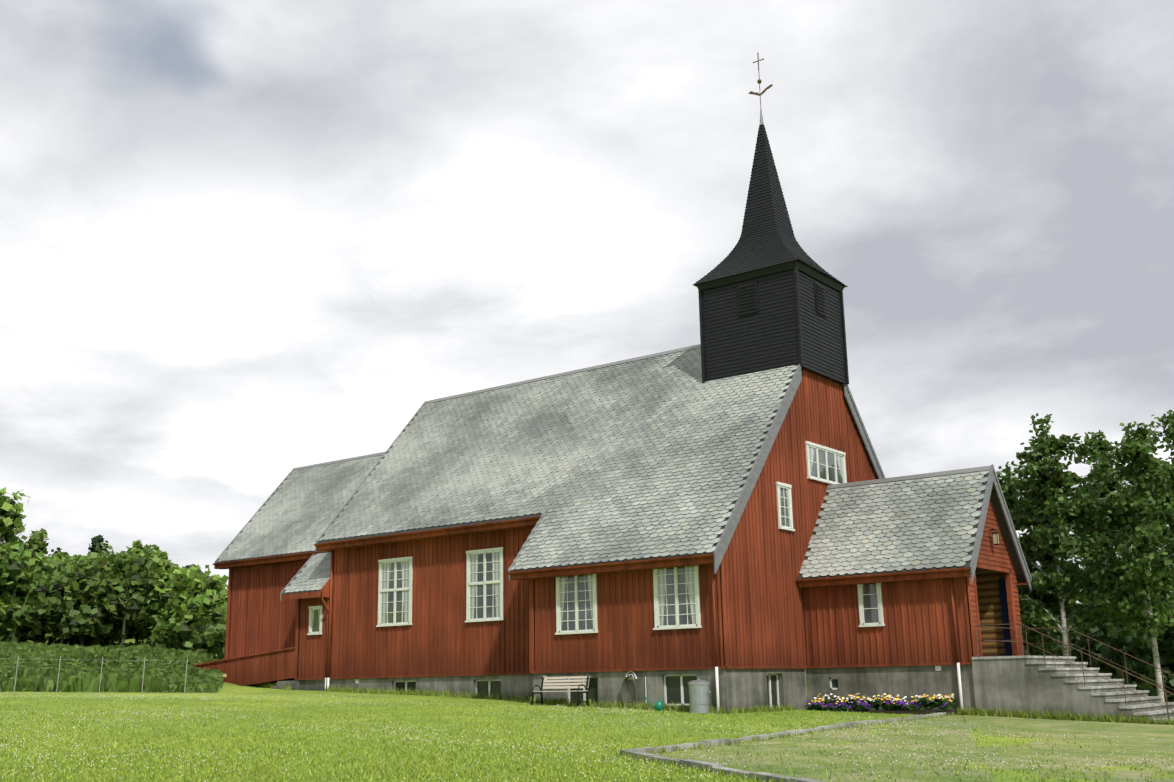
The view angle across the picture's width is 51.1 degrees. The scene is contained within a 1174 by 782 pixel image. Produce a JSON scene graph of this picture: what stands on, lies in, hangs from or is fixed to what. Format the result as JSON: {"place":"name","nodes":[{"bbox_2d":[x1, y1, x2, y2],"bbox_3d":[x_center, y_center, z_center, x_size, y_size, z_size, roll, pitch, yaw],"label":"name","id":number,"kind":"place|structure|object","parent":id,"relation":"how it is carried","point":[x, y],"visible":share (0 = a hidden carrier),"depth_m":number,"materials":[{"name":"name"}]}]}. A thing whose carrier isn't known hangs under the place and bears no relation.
{"place":"outdoors","nodes":[
{"label":"outdoors","id":0,"kind":"place"},
{"bbox_2d":[0,487,1123,655],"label":"woodland","id":1,"kind":"object","parent":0,"point":[99,579],"depth_m":57.03,"materials":[{"name":"green plant"}]},
{"bbox_2d":[0,632,1173,781],"bbox_3d":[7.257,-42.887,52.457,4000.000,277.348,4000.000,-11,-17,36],"label":"lawn","id":2,"kind":"structure","parent":0,"point":[251,693],"depth_m":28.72,"materials":[{"name":"green plant"}]},
{"bbox_2d":[0,656,187,693],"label":"fence posts","id":3,"kind":"object","parent":2,"relation":"on","point":[60,659],"visible":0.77,"depth_m":41.93,"materials":[{"name":"silver metal"}]},
{"bbox_2d":[0,641,224,692],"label":"tall meadow grass","id":4,"kind":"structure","parent":2,"relation":"on","point":[164,670],"depth_m":46.07,"materials":[{"name":"green plant"}]},
{"bbox_2d":[192,647,294,685],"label":"ramp parapet","id":5,"kind":"structure","parent":2,"relation":"on","point":[269,666],"depth_m":49.47,"materials":[{"name":"red wood"}]},
{"bbox_2d":[255,678,293,685],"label":"ramp deck","id":6,"kind":"structure","parent":2,"relation":"on","point":[290,679],"depth_m":50.23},
{"bbox_2d":[531,676,588,705],"bbox_3d":[-0.818,9.085,37.092,1.790,0.870,0.610,-11,-17,36],"label":"cast iron bench","id":7,"kind":"object","parent":2,"relation":"on","point":[577,701],"visible":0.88,"depth_m":36.86,"materials":[{"name":"black metal"}]},
{"bbox_2d":[533,676,589,691],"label":"bench slats","id":8,"kind":"object","parent":7,"relation":"attached to","point":[550,686],"visible":0.83,"depth_m":37.30,"materials":[{"name":"white wood"}]},
{"bbox_2d":[0,667,1172,781],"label":"clover heads","id":9,"kind":"object","parent":2,"relation":"on","point":[511,740],"visible":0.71,"depth_m":23.31,"materials":[{"name":"white plant"}]},
{"bbox_2d":[265,665,975,713],"bbox_3d":[-0.438,12.129,46.140,32.470,2.998,14.295,-11,-17,36],"label":"foundation","id":10,"kind":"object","parent":2,"relation":"on","point":[744,688],"depth_m":36.84,"materials":[{"name":"grey concrete"}]},
{"bbox_2d":[355,666,940,707],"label":"basement window frames","id":11,"kind":"structure","parent":10,"relation":"in","point":[937,668],"depth_m":37.08,"materials":[{"name":"grey wood"}]},
{"bbox_2d":[395,675,837,709],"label":"basement windows","id":12,"kind":"structure","parent":11,"relation":"in","point":[673,687],"depth_m":37.26,"materials":[{"name":"black glass"}]},
{"bbox_2d":[215,369,1027,680],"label":"wall battens","id":13,"kind":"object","parent":2,"relation":"on","point":[597,571],"depth_m":38.88,"materials":[{"name":"red wood"}]},
{"bbox_2d":[625,671,636,679],"bbox_3d":[1.302,8.425,36.373,0.400,0.247,0.060,-11,-17,36],"label":"hose holder","id":14,"kind":"object","parent":13,"relation":"attached to","point":[635,677],"visible":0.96,"depth_m":36.34,"materials":[{"name":"white metal"}]},
{"bbox_2d":[621,676,636,707],"bbox_3d":[1.266,8.894,36.201,0.564,0.928,0.134,-11,-17,36],"label":"hose coil","id":15,"kind":"object","parent":14,"relation":"hanging from","point":[623,690],"visible":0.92,"depth_m":36.27,"materials":[{"name":"green"}]},
{"bbox_2d":[693,124,848,384],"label":"tower","id":16,"kind":"structure","parent":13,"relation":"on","point":[786,325],"depth_m":42.92,"materials":[{"name":"black wood"}]},
{"bbox_2d":[748,53,772,105],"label":"weather vane","id":17,"kind":"object","parent":16,"relation":"attached to","point":[759,81],"visible":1,"depth_m":46.00,"materials":[{"name":"metal"}]},
{"bbox_2d":[760,106,763,124],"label":"tower tip","id":18,"kind":"object","parent":16,"relation":"attached to","point":[761,120],"visible":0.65,"depth_m":45.66,"materials":[{"name":"grey metal"}]},
{"bbox_2d":[737,281,826,317],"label":"louvered vents","id":19,"kind":"object","parent":16,"relation":"attached to","point":[747,298],"visible":0.94,"depth_m":42.66,"materials":[{"name":"black wood"}]},
{"bbox_2d":[645,697,663,710],"bbox_3d":[1.937,8.958,35.161,0.676,0.401,0.240,-11,-17,36],"label":"watering can","id":20,"kind":"object","parent":2,"relation":"on","point":[658,706],"visible":0.98,"depth_m":34.98,"materials":[{"name":"teal plastic"}]},
{"bbox_2d":[688,679,710,712],"bbox_3d":[3.159,8.544,34.366,0.650,0.930,0.620,-11,-17,36],"label":"trash can","id":21,"kind":"object","parent":2,"relation":"on","point":[699,691],"visible":1,"depth_m":34.15,"materials":[{"name":"grey metal"}]},
{"bbox_2d":[620,712,945,781],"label":"kerb stones","id":22,"kind":"object","parent":2,"relation":"on","point":[693,763],"visible":0.4,"depth_m":20.46,"materials":[{"name":"grey stone"}]},
{"bbox_2d":[835,710,956,715],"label":"flower bed soil","id":23,"kind":"structure","parent":2,"relation":"on","point":[920,712],"depth_m":35.34,"materials":[{"name":"brown soil"}]},
{"bbox_2d":[804,693,955,710],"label":"flower bed plants","id":24,"kind":"object","parent":23,"relation":"on","point":[875,704],"visible":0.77,"depth_m":36.11,"materials":[{"name":"multicoloured plant"}]},
{"bbox_2d":[653,715,1173,781],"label":"grass area","id":25,"kind":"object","parent":2,"relation":"on","point":[1121,733],"visible":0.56,"depth_m":21.67,"materials":[{"name":"green plant"}]},
{"bbox_2d":[996,469,1072,655],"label":"birch","id":26,"kind":"object","parent":2,"relation":"on","point":[1011,498],"depth_m":44.66,"materials":[{"name":"green plant"}]},
{"bbox_2d":[1018,489,1103,633],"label":"birch","id":27,"kind":"object","parent":2,"relation":"on","point":[1070,555],"depth_m":55.07,"materials":[{"name":"green plant"}]},
{"bbox_2d":[998,413,1131,655],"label":"birch","id":28,"kind":"object","parent":2,"relation":"on","point":[1047,470],"depth_m":42.97,"materials":[{"name":"green plant"}]},
{"bbox_2d":[971,658,1173,722],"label":"concrete stairs","id":29,"kind":"structure","parent":2,"relation":"on","point":[1013,684],"depth_m":34.21,"materials":[{"name":"grey concrete"}]},
{"bbox_2d":[972,655,1173,721],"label":"stair treads","id":30,"kind":"object","parent":29,"relation":"on","point":[1162,711],"visible":0.81,"depth_m":34.41,"materials":[{"name":"grey concrete"}]},
{"bbox_2d":[975,623,1173,718],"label":"stair railing","id":31,"kind":"object","parent":29,"relation":"on","point":[1068,642],"visible":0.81,"depth_m":34.98,"materials":[{"name":"brown metal"}]},
{"bbox_2d":[1068,476,1125,618],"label":"birch","id":32,"kind":"object","parent":2,"relation":"on","point":[1080,562],"depth_m":58.15,"materials":[{"name":"green plant"}]},
{"bbox_2d":[1028,615,1173,701],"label":"understorey bushes","id":33,"kind":"object","parent":2,"relation":"on","point":[1129,645],"visible":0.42,"depth_m":44.06,"materials":[{"name":"green plant"}]},
{"bbox_2d":[1043,430,1163,638],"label":"birch","id":34,"kind":"object","parent":2,"relation":"on","point":[1089,446],"depth_m":47.20,"materials":[{"name":"green plant"}]},
{"bbox_2d":[1073,421,1173,701],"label":"birch","id":35,"kind":"object","parent":2,"relation":"on","point":[1135,450],"depth_m":40.96,"materials":[{"name":"green plant"}]},
{"bbox_2d":[1097,477,1173,649],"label":"birch","id":36,"kind":"object","parent":2,"relation":"on","point":[1125,489],"depth_m":51.32,"materials":[{"name":"plant"}]},
{"bbox_2d":[1144,409,1173,625],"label":"birch","id":37,"kind":"object","parent":2,"relation":"on","point":[1169,433],"depth_m":44.42,"materials":[{"name":"green plant"}]},
{"bbox_2d":[1149,458,1173,597],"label":"birch","id":38,"kind":"object","parent":2,"relation":"on","point":[1162,509],"depth_m":55.25,"materials":[{"name":"green plant"}]},
{"bbox_2d":[1162,593,1173,600],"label":"leaves","id":39,"kind":"object","parent":2,"relation":"on","point":[1168,596],"visible":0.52,"depth_m":48.18,"materials":[{"name":"green plant"}]},
{"bbox_2d":[0,0,1173,603],"label":"sky","id":40,"kind":"structure","parent":0,"point":[244,244],"materials":[{"name":"white"}]},
{"bbox_2d":[228,369,968,677],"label":"church walls","id":41,"kind":"structure","parent":0,"point":[860,629],"depth_m":38.79,"materials":[{"name":"red wood"}]},
{"bbox_2d":[307,441,884,634],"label":"window frames","id":42,"kind":"structure","parent":41,"relation":"attached to","point":[808,444],"depth_m":39.17,"materials":[{"name":"white wood"}]},
{"bbox_2d":[311,447,878,631],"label":"window panes","id":43,"kind":"structure","parent":42,"relation":"in","point":[869,601],"depth_m":38.88,"materials":[{"name":"grey glass"}]},
{"bbox_2d":[216,349,1025,593],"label":"roof trim","id":44,"kind":"structure","parent":41,"relation":"on","point":[1007,537],"depth_m":41.41,"materials":[{"name":"grey stone"}]},
{"bbox_2d":[213,516,969,584],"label":"church gutters","id":45,"kind":"object","parent":44,"relation":"attached to","point":[707,555],"visible":0.94,"depth_m":38.36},
{"bbox_2d":[218,347,988,592],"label":"church slates","id":46,"kind":"object","parent":44,"relation":"on","point":[907,560],"visible":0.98,"depth_m":42.30,"materials":[{"name":"grey stone"}]},
{"bbox_2d":[214,344,989,600],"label":"ridge cap","id":47,"kind":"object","parent":46,"relation":"on","point":[941,473],"visible":0.58,"depth_m":48.47,"materials":[{"name":"grey metal"}]},
{"bbox_2d":[713,364,1031,591],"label":"bargeboards","id":48,"kind":"object","parent":44,"relation":"attached to","point":[747,490],"visible":0.79,"depth_m":38.25,"materials":[{"name":"grey wood"}]},
{"bbox_2d":[325,550,963,712],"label":"downpipes","id":49,"kind":"object","parent":41,"relation":"attached to","point":[714,624],"depth_m":35.51,"materials":[{"name":"red metal"}]},
{"bbox_2d":[962,483,1023,656],"bbox_3d":[12.354,5.346,37.664,0.150,5.800,4.480,-11,-17,36],"label":"porch entrance front","id":50,"kind":"object","parent":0,"point":[992,554],"visible":0.52,"depth_m":38.35,"materials":[{"name":"red wood"}]},
{"bbox_2d":[989,529,999,544],"bbox_3d":[12.549,4.504,37.791,0.270,0.490,0.180,-11,-17,36],"label":"porch lantern","id":51,"kind":"object","parent":50,"relation":"attached to","point":[995,538],"depth_m":37.72,"materials":[{"name":"beige glass"}]},
{"bbox_2d":[999,579,1012,655],"bbox_3d":[13.313,7.258,38.856,0.290,2.600,0.080,-11,-17,36],"label":"porch door","id":52,"kind":"structure","parent":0,"point":[1005,613],"depth_m":38.88,"materials":[{"name":"blue wood"}]},
{"bbox_3d":[10.298,7.116,38.869,5.320,3.110,4.280,-11,-17,36],"label":"porch","id":53,"kind":"object","parent":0,"visible":0},
{"bbox_2d":[975,570,1005,656],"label":"porch log walls","id":54,"kind":"structure","parent":53,"relation":"on","point":[988,596],"depth_m":39.27,"materials":[{"name":"brown wood"}]}
]}

